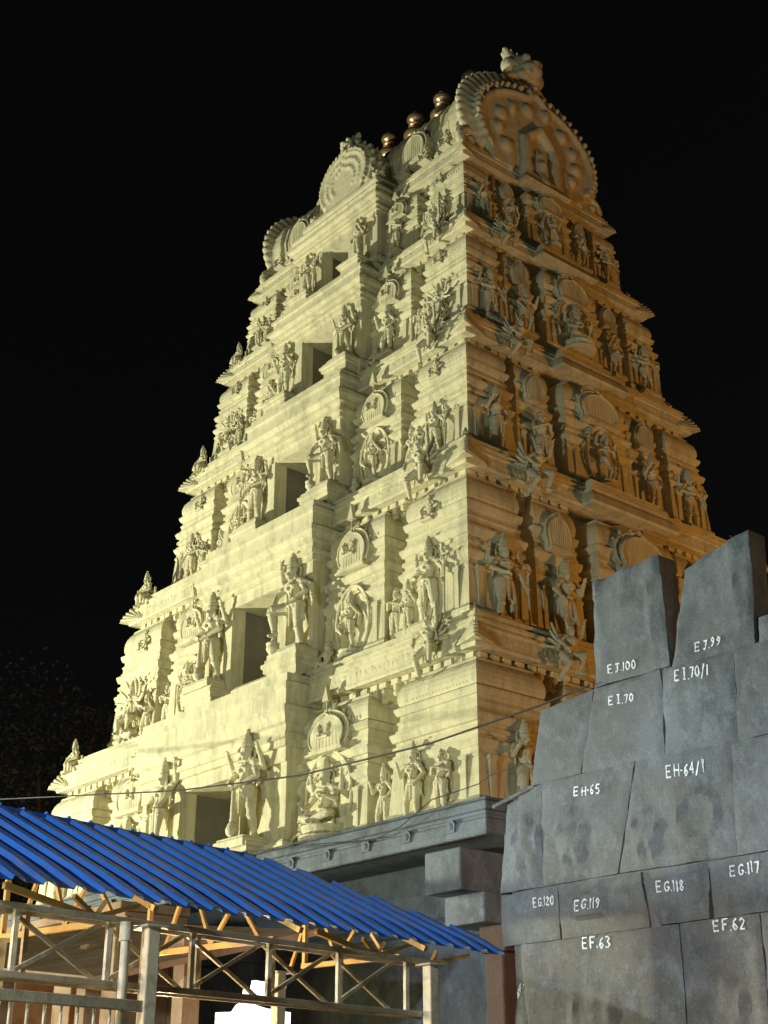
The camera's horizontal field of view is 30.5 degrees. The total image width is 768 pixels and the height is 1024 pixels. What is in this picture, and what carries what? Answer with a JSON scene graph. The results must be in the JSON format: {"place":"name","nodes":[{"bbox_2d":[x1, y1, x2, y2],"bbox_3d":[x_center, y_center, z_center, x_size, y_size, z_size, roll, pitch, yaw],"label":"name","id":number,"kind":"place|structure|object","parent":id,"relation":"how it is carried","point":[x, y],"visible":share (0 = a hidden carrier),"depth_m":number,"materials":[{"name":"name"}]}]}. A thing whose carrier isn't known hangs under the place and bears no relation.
{"place":"outdoors","nodes":[
{"label":"outdoors","id":0,"kind":"place"},
{"bbox_2d":[6,901,190,1023],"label":"wall","id":1,"kind":"structure","parent":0,"point":[164,914],"depth_m":24.54,"materials":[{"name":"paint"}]},
{"bbox_2d":[0,802,504,1023],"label":"roofed shed","id":2,"kind":"structure","parent":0,"point":[146,870],"depth_m":11.43,"materials":[{"name":"paint"}]},
{"bbox_2d":[0,988,142,1023],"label":"steel railing","id":3,"kind":"object","parent":2,"relation":"attached to","point":[27,997],"visible":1,"depth_m":9.53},
{"bbox_2d":[0,0,767,902],"label":"sky","id":4,"kind":"structure","parent":0,"point":[150,150],"materials":[{"name":"black"}]},
{"bbox_2d":[500,530,767,1023],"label":"stone wall","id":5,"kind":"structure","parent":0,"point":[634,884],"depth_m":16.88,"materials":[{"name":"stone"}]},
{"bbox_2d":[0,684,589,799],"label":"overhead cable","id":6,"kind":"object","parent":5,"relation":"attached to","point":[528,709],"visible":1,"depth_m":21.76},
{"bbox_2d":[492,785,535,808],"bbox_3d":[1.857,4.011,19.916,0.068,0.242,0.893,19,-30,-36],"label":"pipe","id":7,"kind":"object","parent":5,"relation":"attached to","point":[512,797],"visible":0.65,"depth_m":19.91,"materials":[{"name":"metal"}]},
{"label":"ground","id":8,"kind":"structure","parent":0,"visible":0},
{"bbox_2d":[0,642,114,904],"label":"broadleaf tree","id":9,"kind":"object","parent":8,"relation":"on","point":[39,792],"visible":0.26,"depth_m":60.37,"materials":[{"name":"green plant"}]},
{"bbox_2d":[0,924,316,1023],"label":"support frame","id":10,"kind":"object","parent":8,"relation":"on","point":[86,952],"visible":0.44,"depth_m":19.52,"materials":[{"name":"paint"}]},
{"bbox_2d":[215,980,290,1023],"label":"lit board","id":11,"kind":"object","parent":8,"relation":"on","point":[240,1013],"visible":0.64,"depth_m":14.71,"materials":[{"name":"white"}]},
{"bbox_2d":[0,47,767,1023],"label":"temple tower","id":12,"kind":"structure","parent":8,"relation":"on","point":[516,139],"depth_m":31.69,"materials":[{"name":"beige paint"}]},
{"bbox_2d":[62,739,83,778],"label":"mounted rider statue","id":13,"kind":"object","parent":12,"relation":"on","point":[69,765],"visible":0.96,"depth_m":36.12,"materials":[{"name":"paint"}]},
{"bbox_2d":[112,677,144,743],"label":"many armed goddess statue","id":14,"kind":"object","parent":12,"relation":"on","point":[129,711],"visible":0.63,"depth_m":35.84,"materials":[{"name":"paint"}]},
{"bbox_2d":[118,813,141,831],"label":"seated deity statue","id":15,"kind":"object","parent":12,"relation":"on","point":[128,825],"visible":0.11,"depth_m":32.64,"materials":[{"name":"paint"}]},
{"bbox_2d":[137,630,148,653],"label":"seated dwarf statue","id":16,"kind":"object","parent":12,"relation":"on","point":[143,645],"visible":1,"depth_m":36.71,"materials":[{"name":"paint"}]},
{"bbox_2d":[136,688,152,734],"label":"standing statue","id":17,"kind":"object","parent":12,"relation":"on","point":[146,714],"visible":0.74,"depth_m":35.43,"materials":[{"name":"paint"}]},
{"bbox_2d":[133,571,156,612],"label":"mounted rider statue","id":18,"kind":"object","parent":12,"relation":"on","point":[142,596],"visible":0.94,"depth_m":37.70,"materials":[{"name":"paint"}]},
{"bbox_2d":[144,757,178,835],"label":"guardian statue","id":19,"kind":"object","parent":12,"relation":"on","point":[158,813],"visible":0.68,"depth_m":30.96,"materials":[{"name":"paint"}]},
{"bbox_2d":[158,683,170,719],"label":"praying attendant statue","id":20,"kind":"object","parent":12,"relation":"on","point":[164,698],"visible":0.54,"depth_m":35.20,"materials":[{"name":"paint"}]},
{"bbox_2d":[176,654,196,714],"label":"dancing deity statue","id":21,"kind":"object","parent":12,"relation":"attached to","point":[187,678],"visible":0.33,"depth_m":34.48,"materials":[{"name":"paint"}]},
{"bbox_2d":[179,533,199,580],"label":"staff bearer statue","id":22,"kind":"object","parent":12,"relation":"on","point":[191,549],"visible":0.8,"depth_m":37.71,"materials":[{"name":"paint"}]},
{"bbox_2d":[185,605,196,629],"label":"seated dwarf statue","id":23,"kind":"object","parent":12,"relation":"on","point":[192,624],"visible":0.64,"depth_m":34.90,"materials":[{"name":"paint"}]},
{"bbox_2d":[194,493,204,511],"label":"seated dwarf statue","id":24,"kind":"object","parent":12,"relation":"on","point":[200,504],"visible":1,"depth_m":38.38,"materials":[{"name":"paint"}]},
{"bbox_2d":[191,445,211,480],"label":"mounted rider statue","id":25,"kind":"object","parent":12,"relation":"on","point":[198,465],"visible":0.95,"depth_m":39.22,"materials":[{"name":"paint"}]},
{"bbox_2d":[196,541,207,570],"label":"praying attendant statue","id":26,"kind":"object","parent":12,"relation":"on","point":[202,552],"visible":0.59,"depth_m":37.31,"materials":[{"name":"paint"}]},
{"bbox_2d":[182,591,228,695],"bbox_3d":[-4.103,3.070,33.303,0.868,2.531,1.224,19,-30,-36],"label":"guardian statue","id":27,"kind":"object","parent":12,"relation":"on","point":[210,627],"visible":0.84,"depth_m":33.02,"materials":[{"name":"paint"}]},
{"bbox_2d":[214,528,223,549],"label":"standing statue","id":28,"kind":"object","parent":12,"relation":"on","point":[218,544],"visible":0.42,"depth_m":37.21,"materials":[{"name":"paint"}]},
{"bbox_2d":[216,412,236,457],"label":"many armed goddess statue","id":29,"kind":"object","parent":12,"relation":"on","point":[228,434],"visible":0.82,"depth_m":39.19,"materials":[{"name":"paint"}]},
{"bbox_2d":[231,415,242,449],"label":"standing statue","id":30,"kind":"object","parent":12,"relation":"on","point":[238,426],"visible":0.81,"depth_m":38.86,"materials":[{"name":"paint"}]},
{"bbox_2d":[227,501,247,542],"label":"dancing deity statue","id":31,"kind":"object","parent":12,"relation":"attached to","point":[233,525],"visible":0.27,"depth_m":36.51,"materials":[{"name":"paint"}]},
{"bbox_2d":[229,342,246,369],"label":"mounted rider statue","id":32,"kind":"object","parent":12,"relation":"on","point":[236,358],"visible":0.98,"depth_m":40.60,"materials":[{"name":"paint"}]},
{"bbox_2d":[213,729,269,848],"bbox_3d":[-2.823,5.642,28.680,0.858,2.502,1.209,19,-30,-36],"label":"guardian statue","id":33,"kind":"object","parent":12,"relation":"on","point":[247,768],"visible":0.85,"depth_m":28.42,"materials":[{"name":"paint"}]},
{"bbox_2d":[237,456,269,528],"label":"staff bearer statue","id":34,"kind":"object","parent":12,"relation":"on","point":[256,480],"visible":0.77,"depth_m":35.28,"materials":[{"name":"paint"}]},
{"bbox_2d":[251,318,262,350],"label":"standing statue","id":35,"kind":"object","parent":12,"relation":"on","point":[257,333],"visible":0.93,"depth_m":40.52,"materials":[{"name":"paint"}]},
{"bbox_2d":[261,321,269,344],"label":"praying attendant statue","id":36,"kind":"object","parent":12,"relation":"on","point":[266,327],"visible":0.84,"depth_m":40.27,"materials":[{"name":"paint"}]},
{"bbox_2d":[262,380,276,414],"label":"standing statue","id":37,"kind":"object","parent":12,"relation":"on","point":[271,391],"visible":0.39,"depth_m":38.10,"materials":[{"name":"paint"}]},
{"bbox_2d":[273,251,285,271],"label":"seated dwarf statue","id":38,"kind":"object","parent":12,"relation":"on","point":[280,263],"visible":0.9,"depth_m":41.35,"materials":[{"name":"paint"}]},
{"bbox_2d":[271,343,293,392],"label":"standing statue","id":39,"kind":"object","parent":12,"relation":"on","point":[284,363],"visible":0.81,"depth_m":37.01,"materials":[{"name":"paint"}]},
{"bbox_2d":[266,553,318,659],"bbox_3d":[-1.992,2.017,30.941,0.780,2.534,1.308,19,-30,-36],"label":"guardian statue","id":40,"kind":"object","parent":12,"relation":"on","point":[294,588],"visible":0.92,"depth_m":30.78,"materials":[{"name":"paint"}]},
{"bbox_2d":[298,254,315,290],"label":"staff bearer statue","id":41,"kind":"object","parent":12,"relation":"on","point":[306,270],"visible":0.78,"depth_m":38.55,"materials":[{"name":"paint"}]},
{"bbox_2d":[316,720,329,739],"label":"seated dwarf statue","id":42,"kind":"object","parent":12,"relation":"on","point":[324,735],"visible":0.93,"depth_m":27.75,"materials":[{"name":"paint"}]},
{"bbox_2d":[314,641,333,668],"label":"seated dwarf statue","id":43,"kind":"object","parent":12,"relation":"on","point":[326,655],"visible":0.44,"depth_m":30.10,"materials":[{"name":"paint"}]},
{"bbox_2d":[305,417,344,491],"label":"guardian statue","id":44,"kind":"object","parent":12,"relation":"on","point":[326,441],"visible":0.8,"depth_m":33.22,"materials":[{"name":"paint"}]},
{"bbox_2d":[297,751,354,840],"bbox_3d":[-1.134,5.485,27.350,1.041,1.805,1.412,5,-24,-11],"label":"seated deity statue","id":45,"kind":"object","parent":12,"relation":"on","point":[326,792],"visible":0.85,"depth_m":27.03,"materials":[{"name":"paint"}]},
{"bbox_2d":[326,305,357,362],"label":"guardian statue","id":46,"kind":"object","parent":12,"relation":"on","point":[342,332],"visible":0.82,"depth_m":35.23,"materials":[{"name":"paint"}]},
{"bbox_2d":[341,534,354,558],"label":"seated dwarf statue","id":47,"kind":"object","parent":12,"relation":"on","point":[349,553],"visible":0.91,"depth_m":30.54,"materials":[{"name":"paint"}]},
{"bbox_2d":[346,477,359,495],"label":"seated dwarf statue","id":48,"kind":"object","parent":12,"relation":"on","point":[354,487],"visible":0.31,"depth_m":32.69,"materials":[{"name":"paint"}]},
{"bbox_2d":[335,583,371,658],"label":"dancing deity statue","id":49,"kind":"object","parent":12,"relation":"attached to","point":[348,612],"visible":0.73,"depth_m":29.81,"materials":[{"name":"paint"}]},
{"bbox_2d":[350,218,364,254],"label":"standing statue","id":50,"kind":"object","parent":12,"relation":"on","point":[356,240],"visible":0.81,"depth_m":37.02,"materials":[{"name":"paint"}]},
{"bbox_2d":[365,392,376,413],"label":"seated dwarf statue","id":51,"kind":"object","parent":12,"relation":"on","point":[367,406],"visible":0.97,"depth_m":33.04,"materials":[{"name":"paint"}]},
{"bbox_2d":[365,348,378,367],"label":"seated dwarf statue","id":52,"kind":"object","parent":12,"relation":"on","point":[373,361],"visible":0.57,"depth_m":34.64,"materials":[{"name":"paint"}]},
{"bbox_2d":[360,426,390,486],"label":"dancing deity statue","id":53,"kind":"object","parent":12,"relation":"attached to","point":[371,450],"visible":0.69,"depth_m":32.48,"materials":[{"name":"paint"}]},
{"bbox_2d":[368,763,391,822],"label":"standing statue","id":54,"kind":"object","parent":12,"relation":"on","point":[384,798],"visible":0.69,"depth_m":26.19,"materials":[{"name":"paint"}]},
{"bbox_2d":[374,304,395,360],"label":"standing statue","id":55,"kind":"object","parent":12,"relation":"on","point":[387,331],"visible":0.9,"depth_m":34.50,"materials":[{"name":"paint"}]},
{"bbox_2d":[379,130,399,155],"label":"gilded finial","id":56,"kind":"object","parent":12,"relation":"on","point":[390,140],"visible":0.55,"depth_m":43.33,"materials":[{"name":"gold metal"}]},
{"bbox_2d":[261,763,521,850],"bbox_3d":[0.140,4.858,22.342,0.698,0.466,7.569,15,-28,-29],"label":"wall cable","id":57,"kind":"object","parent":12,"relation":"attached to","point":[403,823],"depth_m":22.36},
{"bbox_2d":[385,587,401,639],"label":"praying attendant statue","id":58,"kind":"object","parent":12,"relation":"on","point":[394,616],"visible":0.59,"depth_m":29.04,"materials":[{"name":"paint"}]},
{"bbox_2d":[387,219,403,256],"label":"praying attendant statue","id":59,"kind":"object","parent":12,"relation":"on","point":[395,234],"visible":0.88,"depth_m":36.38,"materials":[{"name":"paint"}]},
{"bbox_2d":[397,161,411,180],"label":"seated dwarf statue","id":60,"kind":"object","parent":12,"relation":"on","point":[405,173],"visible":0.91,"depth_m":37.42,"materials":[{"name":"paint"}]},
{"bbox_2d":[398,425,414,460],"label":"standing statue","id":61,"kind":"object","parent":12,"relation":"on","point":[408,443],"visible":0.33,"depth_m":31.90,"materials":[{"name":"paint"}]},
{"bbox_2d":[398,579,416,634],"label":"standing statue","id":62,"kind":"object","parent":12,"relation":"on","point":[407,611],"visible":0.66,"depth_m":28.42,"materials":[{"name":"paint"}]},
{"bbox_2d":[394,740,425,814],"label":"standing statue","id":63,"kind":"object","parent":12,"relation":"on","point":[413,787],"visible":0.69,"depth_m":25.18,"materials":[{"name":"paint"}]},
{"bbox_2d":[403,110,425,139],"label":"gilded finial","id":64,"kind":"object","parent":12,"relation":"on","point":[416,120],"visible":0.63,"depth_m":42.48,"materials":[{"name":"gold metal"}]},
{"bbox_2d":[412,308,421,334],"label":"praying attendant statue","id":65,"kind":"object","parent":12,"relation":"on","point":[417,321],"visible":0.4,"depth_m":34.00,"materials":[{"name":"paint"}]},
{"bbox_2d":[411,426,424,450],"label":"praying attendant statue","id":66,"kind":"object","parent":12,"relation":"on","point":[419,434],"visible":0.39,"depth_m":31.33,"materials":[{"name":"paint"}]},
{"bbox_2d":[402,423,439,502],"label":"winged climber statue","id":67,"kind":"object","parent":12,"relation":"attached to","point":[420,463],"visible":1,"depth_m":29.41,"materials":[{"name":"paint"}]},
{"bbox_2d":[418,298,429,337],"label":"standing statue","id":68,"kind":"object","parent":12,"relation":"on","point":[422,314],"visible":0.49,"depth_m":33.50,"materials":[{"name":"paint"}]},
{"bbox_2d":[417,144,431,166],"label":"seated dwarf statue","id":69,"kind":"object","parent":12,"relation":"on","point":[424,159],"visible":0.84,"depth_m":36.88,"materials":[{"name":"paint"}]},
{"bbox_2d":[419,495,434,523],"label":"seated dwarf statue","id":70,"kind":"object","parent":12,"relation":"on","point":[430,503],"visible":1,"depth_m":28.96,"materials":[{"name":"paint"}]},
{"bbox_2d":[408,536,447,632],"bbox_3d":[0.947,1.387,28.123,0.572,2.056,1.115,19,-30,-36],"label":"staff bearer statue","id":71,"kind":"object","parent":12,"relation":"on","point":[428,584],"visible":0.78,"depth_m":28.08,"materials":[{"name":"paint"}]},
{"bbox_2d":[410,601,448,680],"bbox_3d":[0.789,2.410,26.110,0.448,1.345,0.805,19,-30,-36],"label":"winged climber statue","id":72,"kind":"object","parent":12,"relation":"attached to","point":[432,633],"visible":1,"depth_m":26.04,"materials":[{"name":"paint"}]},
{"bbox_2d":[414,302,444,365],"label":"winged climber statue","id":73,"kind":"object","parent":12,"relation":"attached to","point":[429,331],"visible":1,"depth_m":32.08,"materials":[{"name":"paint"}]},
{"bbox_2d":[427,358,439,380],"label":"seated dwarf statue","id":74,"kind":"object","parent":12,"relation":"on","point":[434,373],"visible":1,"depth_m":31.71,"materials":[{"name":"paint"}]},
{"bbox_2d":[423,401,446,448],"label":"staff bearer statue","id":75,"kind":"object","parent":12,"relation":"on","point":[433,421],"visible":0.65,"depth_m":30.89,"materials":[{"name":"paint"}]},
{"bbox_2d":[422,202,447,254],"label":"winged climber statue","id":76,"kind":"object","parent":12,"relation":"attached to","point":[434,231],"visible":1,"depth_m":34.19,"materials":[{"name":"paint"}]},
{"bbox_2d":[423,279,450,327],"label":"many armed goddess statue","id":77,"kind":"object","parent":12,"relation":"on","point":[438,298],"visible":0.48,"depth_m":33.13,"materials":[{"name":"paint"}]},
{"bbox_2d":[430,192,444,223],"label":"standing statue","id":78,"kind":"object","parent":12,"relation":"on","point":[440,200],"visible":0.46,"depth_m":35.21,"materials":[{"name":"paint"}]},
{"bbox_2d":[432,249,443,266],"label":"seated dwarf statue","id":79,"kind":"object","parent":12,"relation":"on","point":[438,261],"visible":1,"depth_m":33.87,"materials":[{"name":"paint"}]},
{"bbox_2d":[429,748,451,807],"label":"praying attendant statue","id":80,"kind":"object","parent":12,"relation":"on","point":[441,767],"visible":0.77,"depth_m":24.64,"materials":[{"name":"paint"}]},
{"bbox_2d":[430,90,452,119],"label":"gilded finial","id":81,"kind":"object","parent":12,"relation":"on","point":[442,100],"visible":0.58,"depth_m":41.64,"materials":[{"name":"gold metal"}]},
{"bbox_2d":[437,129,451,151],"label":"seated dwarf statue","id":82,"kind":"object","parent":12,"relation":"on","point":[444,145],"visible":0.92,"depth_m":36.32,"materials":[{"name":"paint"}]},
{"bbox_2d":[477,181,493,222],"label":"standing statue","id":83,"kind":"object","parent":12,"relation":"on","point":[483,193],"visible":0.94,"depth_m":34.91,"materials":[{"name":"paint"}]},
{"bbox_2d":[478,265,507,326],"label":"staff bearer statue","id":84,"kind":"object","parent":12,"relation":"on","point":[492,286],"visible":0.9,"depth_m":32.93,"materials":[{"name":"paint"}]},
{"bbox_2d":[484,383,512,453],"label":"standing statue","id":85,"kind":"object","parent":12,"relation":"on","point":[498,411],"visible":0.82,"depth_m":30.67,"materials":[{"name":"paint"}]},
{"bbox_2d":[493,211,519,247],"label":"winged climber statue","id":86,"kind":"object","parent":12,"relation":"attached to","point":[507,233],"visible":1,"depth_m":34.30,"materials":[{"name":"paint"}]},
{"bbox_2d":[485,532,531,624],"bbox_3d":[2.482,1.396,27.970,1.150,2.121,0.590,19,-30,-36],"label":"staff bearer statue","id":87,"kind":"object","parent":12,"relation":"on","point":[504,585],"visible":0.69,"depth_m":27.86,"materials":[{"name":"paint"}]},
{"bbox_2d":[506,200,520,234],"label":"praying attendant statue","id":88,"kind":"object","parent":12,"relation":"on","point":[511,209],"visible":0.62,"depth_m":35.54,"materials":[{"name":"paint"}]},
{"bbox_2d":[500,312,533,358],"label":"winged climber statue","id":89,"kind":"object","parent":12,"relation":"attached to","point":[518,340],"visible":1,"depth_m":32.26,"materials":[{"name":"paint"}]},
{"bbox_2d":[510,718,534,797],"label":"standing statue","id":90,"kind":"object","parent":12,"relation":"on","point":[522,750],"visible":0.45,"depth_m":24.83,"materials":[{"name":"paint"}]},
{"bbox_2d":[516,283,538,341],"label":"standing statue","id":91,"kind":"object","parent":12,"relation":"on","point":[525,304],"visible":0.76,"depth_m":33.60,"materials":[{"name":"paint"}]},
{"bbox_2d":[514,436,554,496],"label":"winged climber statue","id":92,"kind":"object","parent":12,"relation":"attached to","point":[537,459],"visible":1,"depth_m":29.70,"materials":[{"name":"paint"}]},
{"bbox_2d":[531,411,557,471],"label":"praying attendant statue","id":93,"kind":"object","parent":12,"relation":"on","point":[540,426],"visible":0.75,"depth_m":31.54,"materials":[{"name":"paint"}]},
{"bbox_2d":[540,213,562,250],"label":"dancing deity statue","id":94,"kind":"object","parent":12,"relation":"attached to","point":[550,228],"visible":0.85,"depth_m":36.22,"materials":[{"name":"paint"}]},
{"bbox_2d":[546,617,587,681],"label":"winged climber statue","id":95,"kind":"object","parent":12,"relation":"attached to","point":[568,655],"visible":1,"depth_m":26.64,"materials":[{"name":"paint"}]},
{"bbox_2d":[552,556,587,641],"bbox_3d":[3.781,1.840,28.970,0.846,2.014,0.565,19,-30,-36],"label":"standing statue","id":96,"kind":"object","parent":12,"relation":"on","point":[566,606],"visible":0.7,"depth_m":28.87,"materials":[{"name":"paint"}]},
{"bbox_2d":[553,300,597,358],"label":"seated deity statue","id":97,"kind":"object","parent":12,"relation":"attached to","point":[575,333],"visible":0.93,"depth_m":34.38,"materials":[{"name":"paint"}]},
{"bbox_2d":[578,236,592,273],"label":"standing statue","id":98,"kind":"object","parent":12,"relation":"attached to","point":[585,253],"visible":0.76,"depth_m":37.08,"materials":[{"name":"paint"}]},
{"bbox_2d":[583,425,619,488],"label":"dancing deity statue","id":99,"kind":"object","parent":12,"relation":"on","point":[604,443],"visible":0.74,"depth_m":32.60,"materials":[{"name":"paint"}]},
{"bbox_2d":[600,249,619,289],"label":"staff bearer statue","id":100,"kind":"object","parent":12,"relation":"on","point":[609,263],"visible":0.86,"depth_m":37.64,"materials":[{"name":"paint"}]},
{"bbox_2d":[606,329,627,383],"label":"standing statue","id":101,"kind":"object","parent":12,"relation":"on","point":[613,345],"visible":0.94,"depth_m":35.48,"materials":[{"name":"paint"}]},
{"bbox_2d":[634,343,660,399],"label":"staff bearer statue","id":102,"kind":"object","parent":12,"relation":"on","point":[644,360],"visible":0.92,"depth_m":36.18,"materials":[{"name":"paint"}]},
{"bbox_2d":[642,452,668,516],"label":"standing statue","id":103,"kind":"object","parent":12,"relation":"on","point":[651,474],"visible":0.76,"depth_m":33.77,"materials":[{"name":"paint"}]},
{"bbox_2d":[676,467,708,532],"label":"staff bearer statue","id":104,"kind":"object","parent":12,"relation":"on","point":[688,489],"visible":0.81,"depth_m":34.62,"materials":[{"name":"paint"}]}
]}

